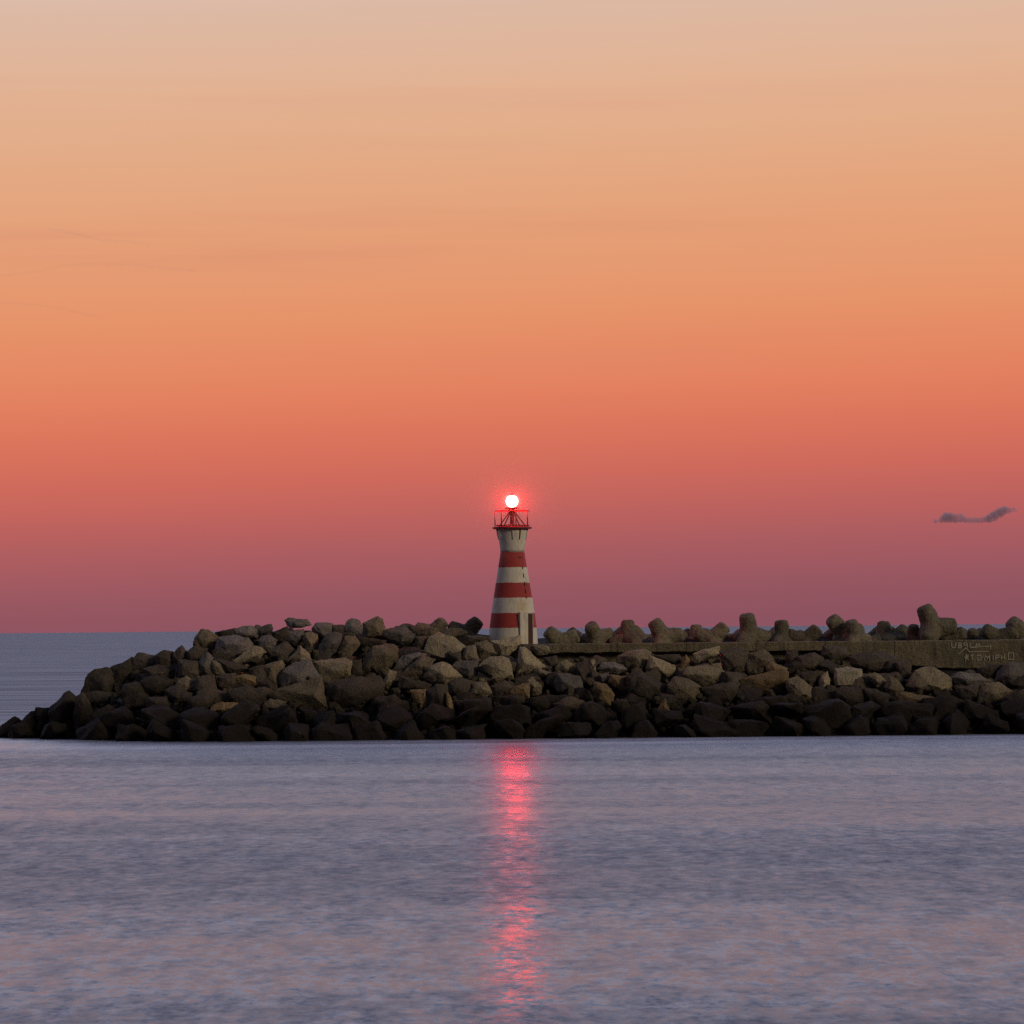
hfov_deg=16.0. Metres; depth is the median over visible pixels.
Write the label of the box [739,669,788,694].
boulder
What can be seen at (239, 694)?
boulder
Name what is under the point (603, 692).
boulder
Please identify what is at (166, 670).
boulder
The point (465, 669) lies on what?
boulder
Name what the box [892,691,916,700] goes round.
boulder
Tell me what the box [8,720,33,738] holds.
boulder
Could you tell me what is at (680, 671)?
boulder
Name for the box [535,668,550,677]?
boulder
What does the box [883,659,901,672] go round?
boulder
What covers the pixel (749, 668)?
boulder
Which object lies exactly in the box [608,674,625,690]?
boulder
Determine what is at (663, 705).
boulder
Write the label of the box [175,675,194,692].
boulder
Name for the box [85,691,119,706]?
boulder
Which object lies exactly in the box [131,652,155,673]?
boulder
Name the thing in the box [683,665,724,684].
boulder
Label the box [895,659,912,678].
boulder
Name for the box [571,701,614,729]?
boulder
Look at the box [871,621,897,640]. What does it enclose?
tetrapod
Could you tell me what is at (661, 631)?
tetrapod
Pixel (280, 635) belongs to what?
boulder
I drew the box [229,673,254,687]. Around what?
boulder
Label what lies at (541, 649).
boulder
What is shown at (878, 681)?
boulder
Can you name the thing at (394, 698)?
boulder
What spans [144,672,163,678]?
boulder
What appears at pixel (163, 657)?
boulder
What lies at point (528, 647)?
boulder
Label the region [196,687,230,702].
boulder
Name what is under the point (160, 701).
boulder
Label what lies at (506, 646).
boulder
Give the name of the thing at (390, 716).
boulder
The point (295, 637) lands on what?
boulder
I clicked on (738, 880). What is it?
water
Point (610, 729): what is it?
boulder
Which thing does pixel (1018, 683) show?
boulder
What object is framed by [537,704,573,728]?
boulder
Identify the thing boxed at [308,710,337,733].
boulder
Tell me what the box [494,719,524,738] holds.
boulder
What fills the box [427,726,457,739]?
boulder
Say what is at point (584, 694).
boulder
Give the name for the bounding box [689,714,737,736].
boulder
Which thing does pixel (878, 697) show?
boulder
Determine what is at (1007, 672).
boulder
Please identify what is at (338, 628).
boulder
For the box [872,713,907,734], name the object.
boulder
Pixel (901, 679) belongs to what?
boulder
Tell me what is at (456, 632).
boulder
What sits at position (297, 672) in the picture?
boulder
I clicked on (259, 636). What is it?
boulder
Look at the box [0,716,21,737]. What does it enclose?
boulder
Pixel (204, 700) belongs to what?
boulder
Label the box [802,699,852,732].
boulder
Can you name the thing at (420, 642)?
boulder
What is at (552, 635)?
tetrapod
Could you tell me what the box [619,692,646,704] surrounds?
boulder
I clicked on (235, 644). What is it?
boulder
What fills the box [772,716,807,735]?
boulder
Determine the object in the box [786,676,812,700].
boulder
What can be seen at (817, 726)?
boulder
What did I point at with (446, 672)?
boulder
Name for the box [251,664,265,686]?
boulder
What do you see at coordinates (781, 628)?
tetrapod
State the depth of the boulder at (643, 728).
239.00 m
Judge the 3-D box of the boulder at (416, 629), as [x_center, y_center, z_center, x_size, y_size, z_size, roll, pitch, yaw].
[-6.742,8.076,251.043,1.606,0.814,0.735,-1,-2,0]
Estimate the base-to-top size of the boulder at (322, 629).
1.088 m
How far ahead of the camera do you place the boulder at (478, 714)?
240.74 m
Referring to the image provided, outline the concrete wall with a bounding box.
[527,639,1023,672]
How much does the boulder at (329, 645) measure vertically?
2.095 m
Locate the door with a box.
[528,614,531,643]
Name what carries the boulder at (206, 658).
on the rubble
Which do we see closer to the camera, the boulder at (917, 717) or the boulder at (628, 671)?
the boulder at (917, 717)
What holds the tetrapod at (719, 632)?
on the rubble mound
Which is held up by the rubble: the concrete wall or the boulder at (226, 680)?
the boulder at (226, 680)
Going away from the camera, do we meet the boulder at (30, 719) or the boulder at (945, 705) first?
the boulder at (945, 705)
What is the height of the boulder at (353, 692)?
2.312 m
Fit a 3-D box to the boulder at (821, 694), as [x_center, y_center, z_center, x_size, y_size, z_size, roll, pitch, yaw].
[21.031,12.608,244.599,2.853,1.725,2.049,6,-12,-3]
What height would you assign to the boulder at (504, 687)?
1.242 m
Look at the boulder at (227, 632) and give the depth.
250.79 m
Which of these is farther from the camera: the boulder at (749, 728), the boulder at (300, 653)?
the boulder at (300, 653)
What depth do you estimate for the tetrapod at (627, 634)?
254.97 m
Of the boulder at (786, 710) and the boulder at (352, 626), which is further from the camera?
the boulder at (352, 626)
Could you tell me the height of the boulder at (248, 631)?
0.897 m
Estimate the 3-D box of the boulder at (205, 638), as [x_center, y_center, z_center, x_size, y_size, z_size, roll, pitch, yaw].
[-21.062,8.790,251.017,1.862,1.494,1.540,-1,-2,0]
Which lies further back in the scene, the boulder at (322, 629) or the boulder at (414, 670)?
the boulder at (322, 629)
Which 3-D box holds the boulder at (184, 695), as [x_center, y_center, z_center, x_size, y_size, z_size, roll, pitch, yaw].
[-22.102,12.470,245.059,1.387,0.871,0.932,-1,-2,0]
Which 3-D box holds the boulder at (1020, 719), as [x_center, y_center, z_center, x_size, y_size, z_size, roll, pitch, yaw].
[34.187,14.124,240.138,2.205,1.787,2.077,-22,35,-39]
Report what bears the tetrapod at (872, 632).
on the rubble mound
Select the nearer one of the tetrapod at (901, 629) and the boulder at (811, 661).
the boulder at (811, 661)
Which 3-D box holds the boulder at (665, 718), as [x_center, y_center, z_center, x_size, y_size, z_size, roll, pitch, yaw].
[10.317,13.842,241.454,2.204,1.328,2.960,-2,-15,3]
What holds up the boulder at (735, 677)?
on the rubble mound
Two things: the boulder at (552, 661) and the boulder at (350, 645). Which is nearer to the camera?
the boulder at (552, 661)
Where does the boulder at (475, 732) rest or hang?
on the rubble mound
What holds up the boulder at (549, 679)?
on the rubble
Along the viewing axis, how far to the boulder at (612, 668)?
247.04 m
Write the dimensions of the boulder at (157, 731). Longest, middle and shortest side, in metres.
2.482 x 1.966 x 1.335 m
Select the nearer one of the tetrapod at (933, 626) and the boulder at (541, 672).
the boulder at (541, 672)
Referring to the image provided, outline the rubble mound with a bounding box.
[113,633,1020,740]
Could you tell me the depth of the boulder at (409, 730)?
238.76 m
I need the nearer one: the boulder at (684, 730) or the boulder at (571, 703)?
the boulder at (684, 730)
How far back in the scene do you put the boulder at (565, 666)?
247.15 m
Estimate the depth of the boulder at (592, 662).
247.22 m
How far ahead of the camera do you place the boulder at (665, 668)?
247.06 m
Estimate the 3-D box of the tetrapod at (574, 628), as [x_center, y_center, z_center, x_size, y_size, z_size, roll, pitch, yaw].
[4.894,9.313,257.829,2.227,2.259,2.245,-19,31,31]
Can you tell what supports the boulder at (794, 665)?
on the rubble
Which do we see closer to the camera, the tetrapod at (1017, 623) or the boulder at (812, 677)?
the boulder at (812, 677)
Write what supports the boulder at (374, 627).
on the boulder at (381, 637)
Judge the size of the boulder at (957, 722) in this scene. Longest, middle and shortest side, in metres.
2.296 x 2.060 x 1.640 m
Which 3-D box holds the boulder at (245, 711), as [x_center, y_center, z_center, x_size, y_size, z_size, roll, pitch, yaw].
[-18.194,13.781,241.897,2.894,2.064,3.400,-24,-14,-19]
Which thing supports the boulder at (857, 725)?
on the rubble mound
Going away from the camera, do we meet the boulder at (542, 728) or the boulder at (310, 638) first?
the boulder at (542, 728)
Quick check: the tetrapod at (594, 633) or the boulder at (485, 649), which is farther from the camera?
the tetrapod at (594, 633)
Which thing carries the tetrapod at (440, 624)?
on the rubble mound
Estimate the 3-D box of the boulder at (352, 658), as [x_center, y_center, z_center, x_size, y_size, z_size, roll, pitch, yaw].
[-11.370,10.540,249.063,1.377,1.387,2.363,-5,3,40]
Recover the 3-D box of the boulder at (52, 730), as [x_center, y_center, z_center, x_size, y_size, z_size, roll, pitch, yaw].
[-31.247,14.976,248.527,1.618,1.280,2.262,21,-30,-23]
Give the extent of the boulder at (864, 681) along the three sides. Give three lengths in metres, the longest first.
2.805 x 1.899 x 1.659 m
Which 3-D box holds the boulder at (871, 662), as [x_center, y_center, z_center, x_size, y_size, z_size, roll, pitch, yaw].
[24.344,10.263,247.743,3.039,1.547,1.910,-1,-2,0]
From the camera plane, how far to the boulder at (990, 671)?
246.20 m
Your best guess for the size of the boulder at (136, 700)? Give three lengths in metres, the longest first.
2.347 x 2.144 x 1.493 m
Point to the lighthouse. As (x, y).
(512, 613)
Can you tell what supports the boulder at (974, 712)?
on the rubble mound
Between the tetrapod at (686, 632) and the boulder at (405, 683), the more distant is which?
the tetrapod at (686, 632)
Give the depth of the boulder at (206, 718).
241.24 m
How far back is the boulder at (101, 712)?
245.63 m
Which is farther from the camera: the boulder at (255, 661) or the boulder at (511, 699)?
the boulder at (255, 661)
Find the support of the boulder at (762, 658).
on the rubble
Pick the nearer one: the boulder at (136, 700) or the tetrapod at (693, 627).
the boulder at (136, 700)
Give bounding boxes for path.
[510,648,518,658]
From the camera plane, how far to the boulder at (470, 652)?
248.57 m
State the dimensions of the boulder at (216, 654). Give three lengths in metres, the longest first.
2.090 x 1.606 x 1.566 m
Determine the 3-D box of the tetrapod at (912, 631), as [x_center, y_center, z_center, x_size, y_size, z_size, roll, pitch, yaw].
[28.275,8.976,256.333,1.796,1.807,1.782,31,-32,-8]
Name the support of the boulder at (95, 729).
on the rubble
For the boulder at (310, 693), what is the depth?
243.86 m
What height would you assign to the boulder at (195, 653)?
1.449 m
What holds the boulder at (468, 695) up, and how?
on the rubble mound
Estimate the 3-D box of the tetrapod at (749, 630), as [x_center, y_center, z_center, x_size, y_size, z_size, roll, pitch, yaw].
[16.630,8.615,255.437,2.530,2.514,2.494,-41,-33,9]
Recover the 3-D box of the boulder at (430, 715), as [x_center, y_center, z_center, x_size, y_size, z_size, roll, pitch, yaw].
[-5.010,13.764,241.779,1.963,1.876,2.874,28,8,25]
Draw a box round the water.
[0,624,1023,1023]
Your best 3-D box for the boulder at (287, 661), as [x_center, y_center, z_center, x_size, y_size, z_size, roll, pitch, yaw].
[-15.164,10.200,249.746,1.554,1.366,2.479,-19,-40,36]
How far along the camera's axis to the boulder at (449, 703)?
243.02 m
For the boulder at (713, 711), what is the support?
on the rubble mound
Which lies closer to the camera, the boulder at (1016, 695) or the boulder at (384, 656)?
the boulder at (1016, 695)
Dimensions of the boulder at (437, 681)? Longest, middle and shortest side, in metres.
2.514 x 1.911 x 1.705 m
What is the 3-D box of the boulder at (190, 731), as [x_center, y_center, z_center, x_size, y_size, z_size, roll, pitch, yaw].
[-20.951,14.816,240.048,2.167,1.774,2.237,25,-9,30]
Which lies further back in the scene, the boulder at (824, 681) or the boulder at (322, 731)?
the boulder at (824, 681)
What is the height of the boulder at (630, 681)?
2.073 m
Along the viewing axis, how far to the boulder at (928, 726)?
239.21 m
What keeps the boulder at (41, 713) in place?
on the rubble
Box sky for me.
[0,0,1023,632]
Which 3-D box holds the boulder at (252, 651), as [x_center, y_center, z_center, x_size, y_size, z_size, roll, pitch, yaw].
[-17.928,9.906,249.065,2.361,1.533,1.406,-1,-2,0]
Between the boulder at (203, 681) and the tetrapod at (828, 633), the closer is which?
the boulder at (203, 681)
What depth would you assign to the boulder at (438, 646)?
249.11 m
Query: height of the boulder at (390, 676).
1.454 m
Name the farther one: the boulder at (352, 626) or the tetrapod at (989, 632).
the tetrapod at (989, 632)
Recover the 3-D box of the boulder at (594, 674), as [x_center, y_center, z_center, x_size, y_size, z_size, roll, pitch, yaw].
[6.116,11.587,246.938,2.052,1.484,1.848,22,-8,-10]
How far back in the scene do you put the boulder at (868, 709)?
241.23 m
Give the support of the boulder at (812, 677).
on the rubble
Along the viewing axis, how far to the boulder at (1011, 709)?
241.35 m
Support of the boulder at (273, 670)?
on the rubble mound
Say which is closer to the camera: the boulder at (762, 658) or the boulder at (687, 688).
the boulder at (687, 688)
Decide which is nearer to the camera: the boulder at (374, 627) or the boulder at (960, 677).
the boulder at (960, 677)
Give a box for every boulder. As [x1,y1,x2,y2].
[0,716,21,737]
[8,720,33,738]
[22,711,40,737]
[35,707,49,732]
[40,722,68,738]
[48,690,75,737]
[73,692,92,738]
[76,717,109,739]
[81,667,115,692]
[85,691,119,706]
[89,704,116,739]
[101,706,138,729]
[110,663,123,683]
[115,724,146,740]
[116,657,133,683]
[119,681,143,699]
[121,691,152,718]
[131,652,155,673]
[140,675,173,695]
[140,705,179,728]
[141,665,174,678]
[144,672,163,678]
[146,696,171,708]
[146,719,179,741]
[155,650,173,665]
[164,683,194,706]
[172,645,186,663]
[173,691,192,703]
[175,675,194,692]
[177,659,198,677]
[178,707,220,730]
[179,719,213,741]
[187,646,208,663]
[187,694,212,708]
[194,629,218,649]
[194,674,216,692]
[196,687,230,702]
[198,652,213,675]
[210,702,237,713]
[211,648,234,660]
[211,660,225,673]
[214,658,248,673]
[215,628,235,636]
[215,635,252,658]
[215,673,235,690]
[217,724,255,741]
[220,699,260,725]
[227,686,259,702]
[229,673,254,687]
[232,646,266,666]
[234,626,257,637]
[236,674,256,684]
[237,653,266,670]
[250,625,272,641]
[250,726,278,740]
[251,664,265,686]
[252,687,273,702]
[254,705,297,732]
[255,678,275,690]
[257,624,272,635]
[258,635,277,648]
[262,698,286,710]
[263,660,284,686]
[267,641,295,659]
[268,677,327,708]
[271,626,288,643]
[278,659,319,687]
[283,655,290,667]
[283,722,309,740]
[284,618,311,628]
[287,629,303,645]
[288,645,311,661]
[300,709,326,724]
[303,631,317,649]
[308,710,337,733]
[310,722,352,740]
[311,622,332,637]
[313,631,341,660]
[313,658,351,681]
[323,677,350,694]
[326,686,331,704]
[329,676,385,707]
[332,624,343,637]
[335,711,370,732]
[336,656,359,660]
[339,636,359,656]
[344,618,362,635]
[351,659,362,676]
[352,720,387,739]
[358,636,385,648]
[361,628,391,643]
[362,616,385,636]
[362,643,398,675]
[368,649,399,666]
[370,695,385,708]
[375,702,413,730]
[376,694,403,714]
[383,670,396,685]
[384,624,415,647]
[390,668,405,688]
[394,652,426,669]
[394,720,424,739]
[397,676,431,690]
[398,646,430,658]
[402,654,435,680]
[404,623,425,634]
[410,689,426,708]
[414,635,428,649]
[415,704,455,729]
[420,666,444,685]
[421,627,438,635]
[423,662,461,684]
[424,632,464,664]
[426,684,448,707]
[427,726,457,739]
[441,628,467,637]
[443,651,463,664]
[446,692,455,713]
[449,677,473,695]
[452,660,479,679]
[452,691,476,702]
[453,699,492,727]
[455,697,488,714]
[456,723,487,739]
[462,645,479,661]
[464,635,491,644]
[471,682,491,697]
[474,640,495,661]
[474,664,499,685]
[478,656,513,684]
[484,704,532,734]
[489,680,512,695]
[490,635,521,655]
[492,693,524,705]
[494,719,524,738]
[502,655,517,675]
[510,683,529,698]
[513,673,540,692]
[515,647,545,676]
[520,644,533,653]
[523,713,560,738]
[527,677,541,695]
[529,696,550,712]
[531,645,550,654]
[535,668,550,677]
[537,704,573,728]
[540,661,558,684]
[541,694,567,707]
[543,655,557,667]
[544,671,572,691]
[553,673,582,693]
[553,696,584,711]
[555,659,575,673]
[556,722,592,737]
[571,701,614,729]
[575,687,595,702]
[576,655,605,686]
[576,660,588,679]
[587,670,617,692]
[589,659,595,670]
[592,682,614,708]
[594,720,621,737]
[598,662,626,674]
[598,672,609,682]
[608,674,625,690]
[611,699,629,716]
[617,649,651,671]
[619,661,646,675]
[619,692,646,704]
[620,702,649,730]
[626,671,642,694]
[629,670,665,699]
[630,719,657,737]
[645,655,676,676]
[645,667,662,681]
[651,708,683,727]
[655,654,681,664]
[657,693,686,707]
[658,698,668,709]
[666,676,701,706]
[672,724,699,736]
[675,668,685,677]
[679,655,689,667]
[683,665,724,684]
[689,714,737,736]
[693,646,719,661]
[695,701,730,720]
[700,681,738,703]
[711,663,721,668]
[715,671,747,688]
[719,648,748,671]
[730,700,771,724]
[730,719,768,736]
[734,684,762,704]
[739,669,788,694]
[743,658,765,675]
[749,649,775,672]
[755,695,787,707]
[765,662,787,671]
[771,702,802,718]
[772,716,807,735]
[781,659,807,674]
[785,650,797,663]
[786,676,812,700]
[795,704,812,723]
[796,652,823,670]
[799,670,820,685]
[801,716,831,735]
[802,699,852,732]
[810,686,834,703]
[818,671,829,687]
[819,659,840,677]
[821,645,849,662]
[834,666,862,687]
[834,686,866,706]
[840,673,875,688]
[842,715,871,735]
[848,652,890,673]
[851,701,881,719]
[862,651,898,672]
[864,688,889,710]
[867,672,886,691]
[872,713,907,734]
[880,671,905,690]
[881,700,933,723]
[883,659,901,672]
[884,676,903,696]
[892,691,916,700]
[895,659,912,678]
[898,692,933,702]
[907,717,941,734]
[908,667,952,695]
[913,715,942,730]
[921,694,963,722]
[933,689,959,698]
[942,709,971,734]
[949,671,991,685]
[950,669,977,690]
[955,684,980,700]
[963,699,999,725]
[976,664,1004,678]
[977,682,1012,706]
[983,713,1010,733]
[994,662,1023,684]
[999,689,1023,709]
[1000,698,1023,722]
[1005,675,1023,690]
[1016,712,1023,733]
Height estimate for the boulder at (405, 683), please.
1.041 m
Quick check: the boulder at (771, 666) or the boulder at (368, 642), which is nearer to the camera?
the boulder at (771, 666)
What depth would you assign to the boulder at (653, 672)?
246.61 m
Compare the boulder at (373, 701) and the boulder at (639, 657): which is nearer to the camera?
the boulder at (373, 701)
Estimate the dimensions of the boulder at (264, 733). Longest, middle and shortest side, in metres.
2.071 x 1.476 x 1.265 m
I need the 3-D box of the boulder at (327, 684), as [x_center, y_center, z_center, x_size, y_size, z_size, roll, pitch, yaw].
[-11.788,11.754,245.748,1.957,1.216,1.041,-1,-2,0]
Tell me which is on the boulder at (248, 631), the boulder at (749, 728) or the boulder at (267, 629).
the boulder at (267, 629)
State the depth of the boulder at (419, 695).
243.78 m
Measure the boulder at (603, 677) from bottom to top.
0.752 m
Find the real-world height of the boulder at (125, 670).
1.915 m
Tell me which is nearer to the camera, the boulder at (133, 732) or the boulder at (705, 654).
the boulder at (133, 732)
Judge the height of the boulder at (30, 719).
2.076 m
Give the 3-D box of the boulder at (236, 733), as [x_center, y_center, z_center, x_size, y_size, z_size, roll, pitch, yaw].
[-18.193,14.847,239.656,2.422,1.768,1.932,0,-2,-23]
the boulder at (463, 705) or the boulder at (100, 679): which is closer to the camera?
the boulder at (463, 705)
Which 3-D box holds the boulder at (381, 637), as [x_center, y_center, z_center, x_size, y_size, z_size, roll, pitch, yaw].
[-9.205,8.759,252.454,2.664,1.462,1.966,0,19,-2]
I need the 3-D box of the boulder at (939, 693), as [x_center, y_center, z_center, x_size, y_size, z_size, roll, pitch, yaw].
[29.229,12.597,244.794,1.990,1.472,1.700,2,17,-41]
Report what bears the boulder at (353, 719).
on the rubble mound
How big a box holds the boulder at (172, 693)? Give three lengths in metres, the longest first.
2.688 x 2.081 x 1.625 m
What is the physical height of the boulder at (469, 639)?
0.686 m
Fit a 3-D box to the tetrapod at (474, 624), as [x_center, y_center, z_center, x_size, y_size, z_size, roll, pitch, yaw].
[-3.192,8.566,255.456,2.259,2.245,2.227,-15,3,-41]
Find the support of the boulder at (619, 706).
on the rubble
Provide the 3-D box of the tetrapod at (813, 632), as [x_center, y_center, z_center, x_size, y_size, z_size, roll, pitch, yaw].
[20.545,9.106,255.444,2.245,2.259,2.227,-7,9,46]
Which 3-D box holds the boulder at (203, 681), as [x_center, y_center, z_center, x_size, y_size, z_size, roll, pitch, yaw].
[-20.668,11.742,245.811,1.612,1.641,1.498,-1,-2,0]
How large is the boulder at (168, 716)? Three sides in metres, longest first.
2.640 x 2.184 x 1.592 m
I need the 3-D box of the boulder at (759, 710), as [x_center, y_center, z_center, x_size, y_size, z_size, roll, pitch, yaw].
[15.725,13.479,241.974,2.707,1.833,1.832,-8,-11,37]
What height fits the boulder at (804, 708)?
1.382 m
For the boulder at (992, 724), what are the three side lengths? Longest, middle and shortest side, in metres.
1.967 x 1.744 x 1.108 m
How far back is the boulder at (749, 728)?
239.24 m
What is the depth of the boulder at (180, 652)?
249.41 m
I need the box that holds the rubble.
[33,640,1019,740]
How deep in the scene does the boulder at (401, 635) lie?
250.70 m
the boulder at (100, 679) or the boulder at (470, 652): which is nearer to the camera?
the boulder at (470, 652)
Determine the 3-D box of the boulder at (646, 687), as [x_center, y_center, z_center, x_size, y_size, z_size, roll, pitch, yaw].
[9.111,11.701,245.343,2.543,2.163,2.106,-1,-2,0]
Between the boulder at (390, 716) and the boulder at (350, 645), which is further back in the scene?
the boulder at (350, 645)
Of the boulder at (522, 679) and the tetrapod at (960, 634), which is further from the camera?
the tetrapod at (960, 634)
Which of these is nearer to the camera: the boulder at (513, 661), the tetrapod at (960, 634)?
the boulder at (513, 661)
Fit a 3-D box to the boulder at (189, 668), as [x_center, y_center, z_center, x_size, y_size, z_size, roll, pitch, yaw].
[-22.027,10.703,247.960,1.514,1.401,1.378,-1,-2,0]
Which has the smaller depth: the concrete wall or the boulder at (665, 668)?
the boulder at (665, 668)
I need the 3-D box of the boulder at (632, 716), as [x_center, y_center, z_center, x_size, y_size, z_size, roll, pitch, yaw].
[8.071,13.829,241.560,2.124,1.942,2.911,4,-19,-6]
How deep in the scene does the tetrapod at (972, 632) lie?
256.45 m
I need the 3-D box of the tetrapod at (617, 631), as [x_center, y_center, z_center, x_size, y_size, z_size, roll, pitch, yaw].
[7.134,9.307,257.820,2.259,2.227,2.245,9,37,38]
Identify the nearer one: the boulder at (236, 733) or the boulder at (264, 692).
the boulder at (236, 733)
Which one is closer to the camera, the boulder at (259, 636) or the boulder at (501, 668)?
the boulder at (501, 668)
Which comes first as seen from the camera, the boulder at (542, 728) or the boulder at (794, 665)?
the boulder at (542, 728)
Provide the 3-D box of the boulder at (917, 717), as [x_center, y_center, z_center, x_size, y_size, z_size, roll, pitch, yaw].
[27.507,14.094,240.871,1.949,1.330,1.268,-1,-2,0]
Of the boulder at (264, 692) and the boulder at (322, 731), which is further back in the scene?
the boulder at (264, 692)
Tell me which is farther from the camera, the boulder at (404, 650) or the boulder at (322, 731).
the boulder at (404, 650)
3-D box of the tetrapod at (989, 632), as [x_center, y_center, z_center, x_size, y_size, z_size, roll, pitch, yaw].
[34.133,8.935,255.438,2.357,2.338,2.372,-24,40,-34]
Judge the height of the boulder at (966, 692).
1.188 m
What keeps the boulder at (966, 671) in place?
on the rubble mound
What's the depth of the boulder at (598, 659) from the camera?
247.48 m
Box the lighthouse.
[489,492,537,647]
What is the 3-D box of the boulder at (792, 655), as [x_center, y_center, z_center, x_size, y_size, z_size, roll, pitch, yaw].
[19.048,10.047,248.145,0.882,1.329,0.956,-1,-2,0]
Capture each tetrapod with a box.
[415,617,447,632]
[447,616,482,633]
[543,626,580,643]
[567,627,582,634]
[579,621,613,642]
[608,620,641,642]
[614,627,619,635]
[635,625,651,640]
[648,618,684,642]
[683,628,689,640]
[688,624,701,639]
[693,622,729,641]
[725,633,732,638]
[733,613,771,641]
[771,620,792,641]
[789,624,821,640]
[819,629,832,637]
[826,614,864,640]
[839,619,871,640]
[867,627,875,635]
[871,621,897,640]
[891,624,907,640]
[891,626,906,635]
[905,624,919,640]
[917,604,956,639]
[939,627,966,639]
[967,628,978,637]
[980,624,1018,639]
[1005,616,1023,638]
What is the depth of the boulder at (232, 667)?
247.40 m
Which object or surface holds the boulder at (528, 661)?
on the rubble
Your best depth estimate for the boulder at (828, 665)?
247.08 m
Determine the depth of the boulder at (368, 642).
250.04 m
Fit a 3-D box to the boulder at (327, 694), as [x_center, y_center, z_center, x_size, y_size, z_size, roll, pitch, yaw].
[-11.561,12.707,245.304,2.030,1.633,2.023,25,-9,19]
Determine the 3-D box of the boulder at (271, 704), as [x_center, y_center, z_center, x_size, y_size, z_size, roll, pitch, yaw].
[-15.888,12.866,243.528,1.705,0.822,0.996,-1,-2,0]
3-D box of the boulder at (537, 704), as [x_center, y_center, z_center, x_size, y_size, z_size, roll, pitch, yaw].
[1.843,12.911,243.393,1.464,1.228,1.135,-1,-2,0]
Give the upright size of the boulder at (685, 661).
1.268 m
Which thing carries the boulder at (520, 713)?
on the rubble mound
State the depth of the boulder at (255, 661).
248.60 m
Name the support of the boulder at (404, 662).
on the rubble
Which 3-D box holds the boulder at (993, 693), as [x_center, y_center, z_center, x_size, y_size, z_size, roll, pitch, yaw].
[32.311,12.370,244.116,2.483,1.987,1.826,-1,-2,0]
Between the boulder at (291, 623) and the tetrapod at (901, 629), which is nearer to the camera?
the boulder at (291, 623)
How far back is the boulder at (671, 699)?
243.81 m
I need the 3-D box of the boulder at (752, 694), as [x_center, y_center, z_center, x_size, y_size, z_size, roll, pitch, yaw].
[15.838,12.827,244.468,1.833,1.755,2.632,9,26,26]
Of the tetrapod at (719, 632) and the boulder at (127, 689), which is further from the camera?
the tetrapod at (719, 632)
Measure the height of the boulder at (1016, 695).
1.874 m
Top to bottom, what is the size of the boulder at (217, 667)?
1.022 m
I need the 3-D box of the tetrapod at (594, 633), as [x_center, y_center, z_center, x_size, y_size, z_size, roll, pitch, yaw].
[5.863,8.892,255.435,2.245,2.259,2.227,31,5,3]
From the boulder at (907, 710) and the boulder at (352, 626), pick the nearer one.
the boulder at (907, 710)
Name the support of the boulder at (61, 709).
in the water
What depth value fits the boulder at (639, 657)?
247.73 m
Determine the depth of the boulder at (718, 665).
246.87 m
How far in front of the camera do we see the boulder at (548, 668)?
247.47 m
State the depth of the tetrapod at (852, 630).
254.61 m
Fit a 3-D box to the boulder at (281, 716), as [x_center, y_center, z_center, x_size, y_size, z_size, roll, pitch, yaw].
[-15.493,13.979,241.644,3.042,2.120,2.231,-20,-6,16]
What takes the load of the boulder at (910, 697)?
on the rubble mound
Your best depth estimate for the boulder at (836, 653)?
248.27 m
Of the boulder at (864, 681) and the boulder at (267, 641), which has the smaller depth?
the boulder at (864, 681)
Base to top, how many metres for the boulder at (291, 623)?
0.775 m
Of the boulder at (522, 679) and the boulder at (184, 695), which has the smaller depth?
the boulder at (184, 695)
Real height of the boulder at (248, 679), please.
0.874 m
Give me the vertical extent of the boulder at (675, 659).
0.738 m
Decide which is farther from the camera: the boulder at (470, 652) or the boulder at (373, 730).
the boulder at (470, 652)
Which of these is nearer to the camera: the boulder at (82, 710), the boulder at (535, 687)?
the boulder at (535, 687)
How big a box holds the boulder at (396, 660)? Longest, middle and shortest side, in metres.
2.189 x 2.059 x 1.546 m
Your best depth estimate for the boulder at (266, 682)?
245.95 m
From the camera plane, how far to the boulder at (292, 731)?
239.01 m
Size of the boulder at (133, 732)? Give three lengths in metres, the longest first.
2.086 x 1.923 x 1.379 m
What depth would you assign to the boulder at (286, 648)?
248.95 m
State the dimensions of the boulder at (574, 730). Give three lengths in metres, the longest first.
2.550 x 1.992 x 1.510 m
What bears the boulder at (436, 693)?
on the rubble mound
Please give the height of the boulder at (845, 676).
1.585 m
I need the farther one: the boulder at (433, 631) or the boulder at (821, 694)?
the boulder at (433, 631)
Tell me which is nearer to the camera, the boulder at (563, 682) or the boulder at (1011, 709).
the boulder at (1011, 709)
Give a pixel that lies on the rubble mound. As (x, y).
(618, 693)

